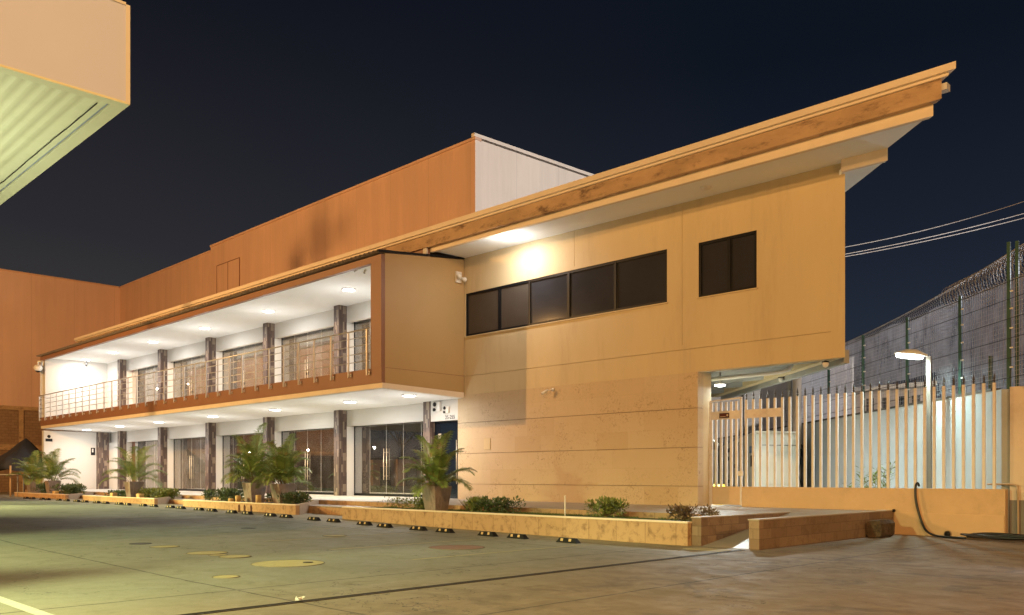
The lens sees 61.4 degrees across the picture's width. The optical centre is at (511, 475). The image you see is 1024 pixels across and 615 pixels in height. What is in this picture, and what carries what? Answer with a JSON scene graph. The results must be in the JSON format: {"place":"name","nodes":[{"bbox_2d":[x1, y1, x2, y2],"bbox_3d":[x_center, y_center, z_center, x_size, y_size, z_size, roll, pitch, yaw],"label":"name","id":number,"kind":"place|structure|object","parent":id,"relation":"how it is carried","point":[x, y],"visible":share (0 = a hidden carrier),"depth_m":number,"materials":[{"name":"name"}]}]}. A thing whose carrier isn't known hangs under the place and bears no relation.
{"place":"outdoors","nodes":[
{"label":"outdoors","id":0,"kind":"place"},
{"bbox_2d":[0,133,594,491],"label":"warehouse","id":1,"kind":"structure","parent":0,"point":[42,314],"depth_m":53.64,"materials":[{"name":"paint"}]},
{"bbox_2d":[25,490,710,519],"bbox_3d":[-13.136,1.083,37.019,51.070,0.434,0.225,0,0,45],"label":"pavement edge","id":2,"kind":"object","parent":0,"point":[577,512],"visible":0.18,"depth_m":23.66,"materials":[{"name":"concrete"}]},
{"bbox_2d":[25,489,871,538],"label":"pavement","id":3,"kind":"structure","parent":0,"point":[730,509],"depth_m":22.82,"materials":[{"name":"concrete"}]},
{"bbox_2d":[60,489,451,500],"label":"pavement tiles","id":4,"kind":"object","parent":3,"relation":"on","point":[340,498],"visible":0.29,"depth_m":34.30,"materials":[{"name":"tile"}]},
{"bbox_2d":[36,61,955,505],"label":"commercial building","id":5,"kind":"structure","parent":3,"relation":"on","point":[626,313],"depth_m":28.99,"materials":[{"name":"beige paint"}]},
{"bbox_2d":[33,360,42,371],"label":"dome camera","id":6,"kind":"object","parent":5,"relation":"attached to","point":[38,368],"visible":1,"depth_m":53.87,"materials":[{"name":"white plastic"}]},
{"bbox_2d":[341,288,355,291],"bbox_3d":[-6.505,-7.417,34.365,0.576,0.045,0.576,0,0,45],"label":"ceiling light","id":7,"kind":"object","parent":5,"relation":"attached to","point":[348,289],"visible":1,"depth_m":34.24,"materials":[{"name":"white plastic"}]},
{"bbox_2d":[401,394,416,396],"bbox_3d":[-3.712,-2.893,31.077,0.552,0.045,0.552,0,0,45],"label":"ceiling light","id":8,"kind":"object","parent":5,"relation":"attached to","point":[408,395],"visible":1,"depth_m":30.91,"materials":[{"name":"white plastic"}]},
{"bbox_2d":[433,402,440,410],"bbox_3d":[-2.846,-2.630,32.754,0.365,0.346,0.140,0,0,45],"label":"emergency light","id":9,"kind":"object","parent":5,"relation":"attached to","point":[437,405],"visible":1,"depth_m":32.69,"materials":[{"name":"white plastic"}]},
{"bbox_2d":[443,406,449,412],"bbox_3d":[-2.467,-2.487,32.400,0.274,0.260,0.105,0,0,45],"label":"emergency light","id":10,"kind":"object","parent":5,"relation":"attached to","point":[447,408],"visible":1,"depth_m":32.33,"materials":[{"name":"white plastic"}]},
{"bbox_2d":[435,420,458,498],"bbox_3d":[-2.424,-0.613,32.705,1.600,2.945,0.136,0,0,45],"label":"entrance door","id":11,"kind":"structure","parent":5,"relation":"in","point":[442,427],"depth_m":32.61,"materials":[{"name":"glass"}]},
{"bbox_2d":[455,271,466,282],"bbox_3d":[-1.877,-7.250,31.371,0.360,0.400,0.310,0,0,45],"label":"floodlight","id":12,"kind":"object","parent":5,"relation":"attached to","point":[459,278],"visible":1,"depth_m":31.36,"materials":[{"name":"white plastic"}]},
{"bbox_2d":[484,438,489,448],"bbox_3d":[-0.892,-1.153,30.843,0.340,0.400,0.017,0,0,45],"label":"wall plate","id":13,"kind":"object","parent":5,"relation":"attached to","point":[486,443],"depth_m":30.83,"materials":[{"name":"beige paint"}]},
{"bbox_2d":[502,233,515,237],"bbox_3d":[-0.106,-7.967,28.602,0.480,0.045,0.480,0,0,45],"label":"ceiling light","id":14,"kind":"object","parent":5,"relation":"attached to","point":[508,235],"visible":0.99,"depth_m":28.51,"materials":[{"name":"white plastic"}]},
{"bbox_2d":[465,249,667,337],"bbox_3d":[1.460,-5.888,28.571,8.920,1.605,0.140,0,0,45],"label":"window","id":15,"kind":"structure","parent":5,"relation":"in","point":[640,281],"depth_m":28.10,"materials":[{"name":"black glass"}]},
{"bbox_2d":[715,372,725,386],"bbox_3d":[6.174,-2.949,25.600,0.340,0.585,0.340,0,0,45],"label":"yard ceiling lamp","id":16,"kind":"object","parent":5,"relation":"hanging from","point":[719,384],"visible":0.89,"depth_m":25.52,"materials":[{"name":"white"}]},
{"bbox_2d":[697,230,757,298],"bbox_3d":[6.003,-5.862,24.027,1.890,1.595,0.140,0,0,45],"label":"window","id":17,"kind":"structure","parent":5,"relation":"in","point":[727,265],"depth_m":23.98,"materials":[{"name":"glass"}]},
{"bbox_2d":[711,365,793,380],"bbox_3d":[6.700,-2.964,24.850,3.016,0.329,0.139,0,0,45],"label":"drain pipe","id":18,"kind":"object","parent":5,"relation":"attached to","point":[757,374],"visible":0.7,"depth_m":24.60,"materials":[{"name":"white plastic"}]},
{"bbox_2d":[822,360,828,366],"bbox_3d":[7.960,-2.844,21.900,0.180,0.172,0.176,0,0,45],"label":"dome camera","id":19,"kind":"object","parent":5,"relation":"attached to","point":[825,363],"visible":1,"depth_m":21.84,"materials":[{"name":"white plastic"}]},
{"bbox_2d":[709,402,711,505],"bbox_3d":[5.765,-0.640,25.065,0.045,3.000,0.060,0,0,45],"label":"gate post","id":20,"kind":"object","parent":3,"relation":"on","point":[710,453],"visible":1,"depth_m":25.05,"materials":[{"name":"beige paint"}]},
{"bbox_2d":[710,397,742,504],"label":"gate","id":21,"kind":"structure","parent":20,"relation":"attached to","point":[721,494],"depth_m":24.66,"materials":[{"name":"beige paint"}]},
{"bbox_2d":[0,492,1023,614],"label":"ground","id":22,"kind":"structure","parent":0,"point":[68,561],"depth_m":12.89,"materials":[{"name":"concrete"}]},
{"bbox_2d":[0,474,23,495],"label":"table","id":23,"kind":"object","parent":22,"relation":"on","point":[17,481],"visible":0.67,"depth_m":49.67,"materials":[{"name":"wood"}]},
{"bbox_2d":[0,438,42,495],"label":"tarpaulin stall","id":24,"kind":"object","parent":22,"relation":"on","point":[25,448],"visible":0.66,"depth_m":54.00,"materials":[{"name":"black fabric"}]},
{"bbox_2d":[0,596,52,614],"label":"painted road line","id":25,"kind":"object","parent":22,"relation":"on","point":[23,607],"visible":1,"depth_m":9.35,"materials":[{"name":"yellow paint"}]},
{"bbox_2d":[14,492,93,498],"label":"planter","id":26,"kind":"object","parent":22,"relation":"on","point":[54,496],"visible":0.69,"depth_m":45.97,"materials":[{"name":"concrete"}]},
{"bbox_2d":[6,450,58,492],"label":"potted palm","id":27,"kind":"object","parent":26,"relation":"on","point":[30,482],"visible":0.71,"depth_m":49.68,"materials":[{"name":"plant"}]},
{"bbox_2d":[31,482,46,492],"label":"shrub","id":28,"kind":"object","parent":26,"relation":"in","point":[42,488],"visible":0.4,"depth_m":48.60,"materials":[{"name":"green plant"}]},
{"bbox_2d":[23,448,81,493],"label":"potted palm","id":29,"kind":"object","parent":26,"relation":"on","point":[50,471],"visible":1,"depth_m":47.36,"materials":[{"name":"plant"}]},
{"bbox_2d":[49,483,86,493],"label":"shrub","id":30,"kind":"object","parent":26,"relation":"in","point":[68,488],"visible":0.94,"depth_m":45.73,"materials":[{"name":"green plant"}]},
{"bbox_2d":[0,0,129,204],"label":"canopy","id":31,"kind":"object","parent":22,"relation":"on","point":[64,77],"visible":1,"depth_m":9.08,"materials":[{"name":"paint"}]},
{"bbox_2d":[83,495,181,504],"bbox_3d":[-17.326,1.080,39.922,8.460,0.448,1.985,0,0,45],"label":"planter","id":32,"kind":"object","parent":22,"relation":"on","point":[150,500],"visible":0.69,"depth_m":38.20,"materials":[{"name":"concrete"}]},
{"bbox_2d":[103,489,125,496],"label":"shrub","id":33,"kind":"object","parent":32,"relation":"in","point":[121,493],"visible":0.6,"depth_m":41.49,"materials":[{"name":"green plant"}]},
{"bbox_2d":[100,445,167,496],"bbox_3d":[-17.456,-0.233,39.978,2.915,2.467,2.981,0,0,45],"label":"potted palm","id":34,"kind":"object","parent":32,"relation":"on","point":[132,469],"visible":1,"depth_m":39.79,"materials":[{"name":"plant"}]},
{"bbox_2d":[137,487,180,498],"bbox_3d":[-15.772,0.779,38.464,3.380,0.610,1.320,0,0,45],"label":"shrub","id":35,"kind":"object","parent":32,"relation":"in","point":[157,492],"visible":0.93,"depth_m":37.84,"materials":[{"name":"green plant"}]},
{"bbox_2d":[129,543,151,544],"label":"drain cover","id":36,"kind":"object","parent":22,"relation":"on","point":[139,543],"visible":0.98,"depth_m":17.55,"materials":[{"name":"metal"}]},
{"bbox_2d":[150,545,179,547],"bbox_3d":[-6.814,1.394,16.912,0.563,0.027,0.563,0,0,45],"label":"manhole cover","id":37,"kind":"object","parent":22,"relation":"on","point":[166,546],"visible":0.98,"depth_m":16.91,"materials":[{"name":"metal"}]},
{"bbox_2d":[169,498,204,503],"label":"steps","id":38,"kind":"structure","parent":22,"relation":"on","point":[176,501],"depth_m":37.07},
{"bbox_2d":[193,507,204,510],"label":"wheel stop","id":39,"kind":"object","parent":22,"relation":"on","point":[198,509],"visible":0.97,"depth_m":30.70,"materials":[{"name":"black rubber"}]},
{"bbox_2d":[186,551,227,554],"bbox_3d":[-5.556,1.409,15.713,0.726,0.027,0.726,0,0,45],"label":"manhole cover","id":40,"kind":"object","parent":22,"relation":"on","point":[206,552],"visible":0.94,"depth_m":15.76,"materials":[{"name":"metal"}]},
{"bbox_2d":[206,508,217,511],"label":"wheel stop","id":41,"kind":"object","parent":22,"relation":"on","point":[211,510],"visible":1,"depth_m":29.99,"materials":[{"name":"black rubber"}]},
{"bbox_2d":[212,575,239,578],"bbox_3d":[-4.049,1.435,12.212,0.387,0.030,0.387,0,0,45],"label":"manhole cover","id":42,"kind":"object","parent":22,"relation":"on","point":[225,576],"visible":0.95,"depth_m":12.20,"materials":[{"name":"metal"}]},
{"bbox_2d":[226,510,237,513],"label":"wheel stop","id":43,"kind":"object","parent":22,"relation":"on","point":[231,511],"visible":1,"depth_m":28.95,"materials":[{"name":"black rubber"}]},
{"bbox_2d":[218,555,250,557],"bbox_3d":[-4.841,1.416,15.075,0.558,0.031,0.558,0,0,45],"label":"manhole cover","id":44,"kind":"object","parent":22,"relation":"on","point":[234,556],"visible":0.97,"depth_m":15.03,"materials":[{"name":"metal"}]},
{"bbox_2d":[242,511,253,514],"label":"wheel stop","id":45,"kind":"object","parent":22,"relation":"on","point":[247,512],"visible":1,"depth_m":28.26,"materials":[{"name":"black rubber"}]},
{"bbox_2d":[183,499,318,514],"bbox_3d":[-9.403,1.115,31.998,8.470,0.519,1.985,0,0,45],"label":"planter","id":46,"kind":"object","parent":22,"relation":"on","point":[291,509],"visible":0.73,"depth_m":30.29,"materials":[{"name":"concrete"}]},
{"bbox_2d":[201,488,217,499],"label":"shrub","id":47,"kind":"object","parent":46,"relation":"on","point":[208,494],"visible":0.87,"depth_m":34.55,"materials":[{"name":"green plant"}]},
{"bbox_2d":[212,487,244,501],"bbox_3d":[-10.719,0.732,33.296,2.453,0.655,1.151,0,0,45],"label":"shrub","id":48,"kind":"object","parent":46,"relation":"on","point":[224,493],"visible":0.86,"depth_m":33.27,"materials":[{"name":"green plant"}]},
{"bbox_2d":[235,496,240,501],"bbox_3d":[-10.074,0.860,31.711,0.200,0.280,0.195,0,0,45],"label":"log stump","id":49,"kind":"object","parent":46,"relation":"on","point":[237,498],"visible":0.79,"depth_m":31.63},
{"bbox_2d":[221,423,274,502],"bbox_3d":[-9.525,-0.485,31.861,2.589,2.970,2.598,0,0,45],"label":"potted palm","id":50,"kind":"object","parent":46,"relation":"on","point":[250,455],"visible":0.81,"depth_m":31.66,"materials":[{"name":"plant"}]},
{"bbox_2d":[256,495,260,502],"bbox_3d":[-9.006,0.835,30.643,0.200,0.330,0.195,0,0,45],"label":"log stump","id":51,"kind":"object","parent":46,"relation":"on","point":[258,498],"visible":0.79,"depth_m":30.56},
{"bbox_2d":[263,492,272,501],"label":"shrub","id":52,"kind":"object","parent":46,"relation":"in","point":[268,497],"visible":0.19,"depth_m":31.70,"materials":[{"name":"green plant"}]},
{"bbox_2d":[249,433,312,503],"bbox_3d":[-8.201,-0.254,30.730,2.211,2.507,2.290,0,0,3],"label":"potted palm","id":53,"kind":"object","parent":46,"relation":"on","point":[283,458],"visible":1,"depth_m":30.40,"materials":[{"name":"plant"}]},
{"bbox_2d":[277,491,311,503],"bbox_3d":[-7.601,0.777,29.978,1.602,0.614,1.000,0,0,45],"label":"shrub","id":54,"kind":"object","parent":46,"relation":"on","point":[290,497],"visible":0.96,"depth_m":29.73,"materials":[{"name":"green plant"}]},
{"bbox_2d":[264,513,276,516],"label":"wheel stop","id":55,"kind":"object","parent":22,"relation":"on","point":[271,514],"visible":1,"depth_m":27.19,"materials":[{"name":"black rubber"}]},
{"bbox_2d":[210,527,349,534],"bbox_3d":[-5.505,1.358,21.591,0.100,0.001,4.350,0,0,45],"label":"parking line","id":56,"kind":"object","parent":22,"relation":"on","point":[285,530],"visible":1,"depth_m":21.50,"materials":[{"name":"paint"}]},
{"bbox_2d":[279,514,292,517],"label":"wheel stop","id":57,"kind":"object","parent":22,"relation":"on","point":[285,516],"visible":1,"depth_m":26.53,"materials":[{"name":"black rubber"}]},
{"bbox_2d":[251,560,324,566],"bbox_3d":[-3.649,1.427,14.050,1.176,0.036,1.176,0,0,45],"label":"manhole cover","id":58,"kind":"object","parent":22,"relation":"on","point":[287,563],"visible":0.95,"depth_m":14.00,"materials":[{"name":"metal"}]},
{"bbox_2d":[307,517,320,520],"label":"wheel stop","id":59,"kind":"object","parent":22,"relation":"on","point":[314,518],"visible":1,"depth_m":25.35,"materials":[{"name":"black rubber"}]},
{"bbox_2d":[326,518,340,522],"bbox_3d":[-5.142,1.278,24.854,0.150,0.100,0.600,0,0,-42],"label":"wheel stop","id":60,"kind":"object","parent":22,"relation":"on","point":[333,520],"visible":1,"depth_m":24.75,"materials":[{"name":"black rubber"}]},
{"bbox_2d":[322,535,346,536],"bbox_3d":[-4.114,1.391,19.990,0.567,0.028,0.567,0,0,45],"label":"manhole cover","id":61,"kind":"object","parent":22,"relation":"on","point":[333,535],"visible":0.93,"depth_m":19.99,"materials":[{"name":"metal"}]},
{"bbox_2d":[309,504,373,514],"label":"steps","id":62,"kind":"structure","parent":22,"relation":"on","point":[327,509],"depth_m":28.87,"materials":[{"name":"concrete"}]},
{"bbox_2d":[275,532,416,540],"bbox_3d":[-3.723,1.384,19.810,0.100,0.001,4.350,0,0,45],"label":"parking line","id":63,"kind":"object","parent":22,"relation":"on","point":[345,536],"visible":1,"depth_m":19.74,"materials":[{"name":"paint"}]},
{"bbox_2d":[356,521,372,525],"bbox_3d":[-4.067,1.304,23.775,0.600,0.100,0.150,0,0,45],"label":"wheel stop","id":64,"kind":"object","parent":22,"relation":"on","point":[366,523],"visible":1,"depth_m":23.68,"materials":[{"name":"black rubber"}]},
{"bbox_2d":[376,523,393,527],"bbox_3d":[-3.392,1.320,23.007,0.150,0.100,0.600,0,0,-43],"label":"wheel stop","id":65,"kind":"object","parent":22,"relation":"on","point":[384,525],"visible":0.97,"depth_m":22.90,"materials":[{"name":"black rubber"}]},
{"bbox_2d":[329,538,490,549],"bbox_3d":[-1.941,1.407,18.028,0.100,0.001,4.350,0,0,45],"label":"parking line","id":66,"kind":"object","parent":22,"relation":"on","point":[405,544],"visible":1,"depth_m":17.72,"materials":[{"name":"paint"}]},
{"bbox_2d":[409,526,427,530],"bbox_3d":[-2.387,1.333,21.998,0.150,0.100,0.600,0,0,-45],"label":"wheel stop","id":67,"kind":"object","parent":22,"relation":"on","point":[420,528],"visible":1,"depth_m":21.91,"materials":[{"name":"black rubber"}]},
{"bbox_2d":[435,528,454,532],"bbox_3d":[-1.652,1.342,21.257,0.150,0.100,0.600,0,0,-45],"label":"wheel stop","id":68,"kind":"object","parent":22,"relation":"on","point":[444,530],"visible":1,"depth_m":21.18,"materials":[{"name":"black rubber"}]},
{"bbox_2d":[428,545,484,549],"bbox_3d":[-1.104,1.428,17.152,1.129,0.028,1.129,0,0,45],"label":"manhole cover","id":69,"kind":"object","parent":22,"relation":"on","point":[456,547],"visible":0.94,"depth_m":17.08,"materials":[{"name":"metal"}]},
{"bbox_2d":[179,550,743,614],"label":"slot drain","id":70,"kind":"object","parent":22,"relation":"on","point":[300,601],"visible":1,"depth_m":11.02,"materials":[{"name":"metal"}]},
{"bbox_2d":[478,531,498,536],"bbox_3d":[-0.571,1.356,20.213,0.150,0.100,0.600,0,0,-42],"label":"wheel stop","id":71,"kind":"object","parent":22,"relation":"on","point":[486,533],"visible":1,"depth_m":20.11,"materials":[{"name":"black rubber"}]},
{"bbox_2d":[411,545,577,559],"bbox_3d":[-0.159,1.426,16.246,0.100,0.001,4.350,0,0,45],"label":"parking line","id":72,"kind":"object","parent":22,"relation":"on","point":[492,552],"visible":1,"depth_m":16.08,"materials":[{"name":"paint"}]},
{"bbox_2d":[342,506,691,545],"bbox_3d":[-0.184,1.232,22.638,12.445,0.595,1.785,0,0,45],"label":"planter","id":73,"kind":"object","parent":22,"relation":"on","point":[665,531],"visible":0.77,"depth_m":20.47,"materials":[{"name":"stone tile"},{"name":"soil"}]},
{"bbox_2d":[378,496,414,508],"bbox_3d":[-3.455,0.818,26.218,1.557,0.407,0.658,0,0,45],"label":"shrub","id":74,"kind":"object","parent":73,"relation":"on","point":[399,502],"visible":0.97,"depth_m":26.07,"materials":[{"name":"green plant"}]},
{"bbox_2d":[407,496,424,509],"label":"shrub","id":75,"kind":"object","parent":73,"relation":"on","point":[419,503],"visible":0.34,"depth_m":24.98,"materials":[{"name":"green plant"}]},
{"bbox_2d":[394,431,477,510],"bbox_3d":[-2.140,-0.129,24.214,2.492,2.258,2.359,0,0,45],"label":"potted palm","id":76,"kind":"object","parent":73,"relation":"on","point":[434,469],"visible":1,"depth_m":23.95,"materials":[{"name":"plant"}]},
{"bbox_2d":[460,496,484,510],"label":"shrub","id":77,"kind":"object","parent":73,"relation":"on","point":[471,501],"visible":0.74,"depth_m":23.90,"materials":[{"name":"green plant"}]},
{"bbox_2d":[474,495,525,511],"bbox_3d":[-0.342,0.769,23.293,1.647,0.534,0.817,0,0,45],"label":"shrub","id":78,"kind":"object","parent":73,"relation":"on","point":[485,502],"visible":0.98,"depth_m":23.13,"materials":[{"name":"green plant"}]},
{"bbox_2d":[371,506,688,520],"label":"grass","id":79,"kind":"structure","parent":73,"relation":"on","point":[569,514],"depth_m":22.04,"materials":[{"name":"plant"}]},
{"bbox_2d":[564,495,565,515],"bbox_3d":[1.255,0.755,20.383,0.041,0.590,0.041,0,0,-22],"label":"garden stake","id":80,"kind":"object","parent":73,"relation":"on","point":[565,505],"visible":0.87,"depth_m":20.37,"materials":[{"name":"white plastic"}]},
{"bbox_2d":[584,495,628,517],"bbox_3d":[2.243,0.754,20.652,1.348,0.599,0.884,0,0,45],"label":"shrub","id":81,"kind":"object","parent":73,"relation":"on","point":[612,506],"visible":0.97,"depth_m":20.47,"materials":[{"name":"green plant"}]},
{"bbox_2d":[666,502,720,520],"bbox_3d":[3.955,0.792,18.880,1.389,0.455,0.715,0,0,45],"label":"shrub","id":82,"kind":"object","parent":73,"relation":"on","point":[681,511],"visible":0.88,"depth_m":18.84,"materials":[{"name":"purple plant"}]},
{"bbox_2d":[506,533,528,538],"bbox_3d":[0.125,1.365,19.549,0.150,0.100,0.600,0,0,-43],"label":"wheel stop","id":83,"kind":"object","parent":22,"relation":"on","point":[518,536],"visible":1,"depth_m":19.45,"materials":[{"name":"black rubber"}]},
{"bbox_2d":[556,537,579,543],"bbox_3d":[1.202,1.378,18.456,0.600,0.100,0.150,0,0,45],"label":"wheel stop","id":84,"kind":"object","parent":22,"relation":"on","point":[570,540],"visible":1,"depth_m":18.36,"materials":[{"name":"black rubber"}]},
{"bbox_2d":[683,547,729,551],"bbox_3d":[3.821,1.437,16.757,0.452,0.026,0.881,0,0,-42],"label":"access cover","id":85,"kind":"object","parent":22,"relation":"on","point":[709,549],"visible":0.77,"depth_m":16.71,"materials":[{"name":"metal"}]},
{"bbox_2d":[711,389,760,483],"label":"yard building","id":86,"kind":"structure","parent":22,"relation":"on","point":[756,396],"depth_m":47.00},
{"bbox_2d":[691,510,892,549],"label":"ramp","id":87,"kind":"structure","parent":22,"relation":"on","point":[763,530],"depth_m":18.05,"materials":[{"name":"concrete"}]},
{"bbox_2d":[761,363,853,429],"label":"neighbour shed","id":88,"kind":"structure","parent":22,"relation":"on","point":[777,388],"depth_m":36.00,"materials":[{"name":"white paint"}]},
{"bbox_2d":[718,386,1023,533],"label":"boundary wall","id":89,"kind":"structure","parent":22,"relation":"on","point":[1010,435],"depth_m":22.17,"materials":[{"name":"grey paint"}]},
{"bbox_2d":[785,240,1023,422],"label":"fence","id":90,"kind":"object","parent":89,"relation":"on","point":[1009,347],"visible":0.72,"depth_m":23.16,"materials":[{"name":"grey metal"}]},
{"bbox_2d":[987,483,1018,533],"bbox_3d":[11.253,0.798,19.759,0.067,1.264,0.674,0,0,-41],"label":"water pipe","id":91,"kind":"object","parent":89,"relation":"attached to","point":[1017,486],"visible":0.96,"depth_m":19.51,"materials":[{"name":"metal"}]},
{"bbox_2d":[742,373,1007,536],"bbox_3d":[8.871,-0.410,21.938,6.660,3.920,0.230,0,0,45],"label":"picket fence","id":92,"kind":"object","parent":22,"relation":"on","point":[955,512],"visible":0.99,"depth_m":21.38,"materials":[{"name":"metal"}]},
{"bbox_2d":[944,530,951,535],"bbox_3d":[10.292,1.369,20.358,0.170,0.170,0.075,0,0,45],"label":"drain outlet","id":93,"kind":"object","parent":92,"relation":"attached to","point":[947,533],"visible":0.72,"depth_m":20.33,"materials":[{"name":"stone"}]},
{"bbox_2d":[866,519,894,537],"bbox_3d":[8.634,1.226,20.202,0.385,0.420,0.799,0,0,45],"label":"timber block","id":94,"kind":"object","parent":22,"relation":"on","point":[881,528],"depth_m":19.97,"materials":[{"name":"brown wood"}]},
{"bbox_2d":[854,381,936,412],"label":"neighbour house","id":95,"kind":"structure","parent":22,"relation":"on","point":[892,394],"depth_m":40.37,"materials":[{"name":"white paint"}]},
{"bbox_2d":[914,482,1023,539],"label":"hose","id":96,"kind":"object","parent":22,"relation":"on","point":[997,536],"visible":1,"depth_m":19.39,"materials":[{"name":"rubber"}]},
{"bbox_2d":[0,0,1023,397],"label":"sky","id":97,"kind":"structure","parent":0,"point":[240,116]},
{"bbox_2d":[845,218,1023,256],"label":"overhead cable","id":98,"kind":"object","parent":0,"point":[937,238],"visible":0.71,"depth_m":43.28,"materials":[{"name":"rubber"}]},
{"bbox_2d":[846,213,1023,253],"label":"overhead cable","id":99,"kind":"object","parent":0,"point":[935,235],"visible":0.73,"depth_m":43.32,"materials":[{"name":"rubber"}]},
{"bbox_2d":[846,201,1023,246],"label":"overhead cable","id":100,"kind":"object","parent":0,"point":[935,227],"visible":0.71,"depth_m":45.31,"materials":[{"name":"rubber"}]},
{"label":"yard floor","id":101,"kind":"structure","parent":0,"visible":0},
{"bbox_2d":[723,431,799,486],"bbox_3d":[10.710,-0.295,38.255,1.683,2.590,16.313,0,0,10],"label":"generator","id":102,"kind":"object","parent":101,"relation":"on","point":[771,458],"visible":0.43,"depth_m":30.82,"materials":[{"name":"beige metal"}]},
{"bbox_2d":[724,447,730,486],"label":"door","id":103,"kind":"structure","parent":102,"relation":"in","point":[728,447],"depth_m":41.88,"materials":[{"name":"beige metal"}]},
{"bbox_2d":[733,444,734,486],"bbox_3d":[9.945,-0.440,38.453,0.028,1.940,2.739,0,0,10],"label":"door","id":104,"kind":"structure","parent":102,"relation":"in","point":[734,444],"depth_m":39.08,"materials":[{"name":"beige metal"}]},
{"bbox_2d":[739,437,751,486],"bbox_3d":[9.168,-0.440,33.878,0.028,1.940,5.325,0,0,10],"label":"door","id":105,"kind":"structure","parent":102,"relation":"in","point":[750,439],"depth_m":32.58,"materials":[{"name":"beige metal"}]},
{"bbox_2d":[799,444,803,486],"bbox_3d":[10.613,-0.142,31.444,0.321,2.093,0.140,0,0,45],"label":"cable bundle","id":106,"kind":"object","parent":102,"relation":"hanging from","point":[801,463],"visible":0.56,"depth_m":31.46,"materials":[{"name":"rubber"}]},
{"bbox_2d":[787,380,791,430],"bbox_3d":[10.733,-1.400,33.300,0.140,4.800,0.140,0,0,45],"label":"downpipe","id":107,"kind":"object","parent":101,"relation":"on","point":[789,385],"depth_m":33.27,"materials":[{"name":"grey metal"}]},
{"bbox_2d":[792,377,801,486],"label":"concrete pillar","id":108,"kind":"structure","parent":101,"relation":"on","point":[796,383],"depth_m":32.87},
{"bbox_2d":[856,462,894,487],"bbox_3d":[10.183,0.277,24.047,0.655,1.458,1.419,0,0,-22],"label":"broadleaf plant","id":109,"kind":"object","parent":101,"relation":"on","point":[883,483],"visible":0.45,"depth_m":24.01,"materials":[{"name":"green plant"}]},
{"bbox_2d":[894,349,931,487],"bbox_3d":[10.390,-1.138,22.300,0.938,4.276,0.380,0,0,0],"label":"street lamp","id":110,"kind":"object","parent":101,"relation":"on","point":[912,354],"visible":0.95,"depth_m":22.26,"materials":[{"name":"metal"}]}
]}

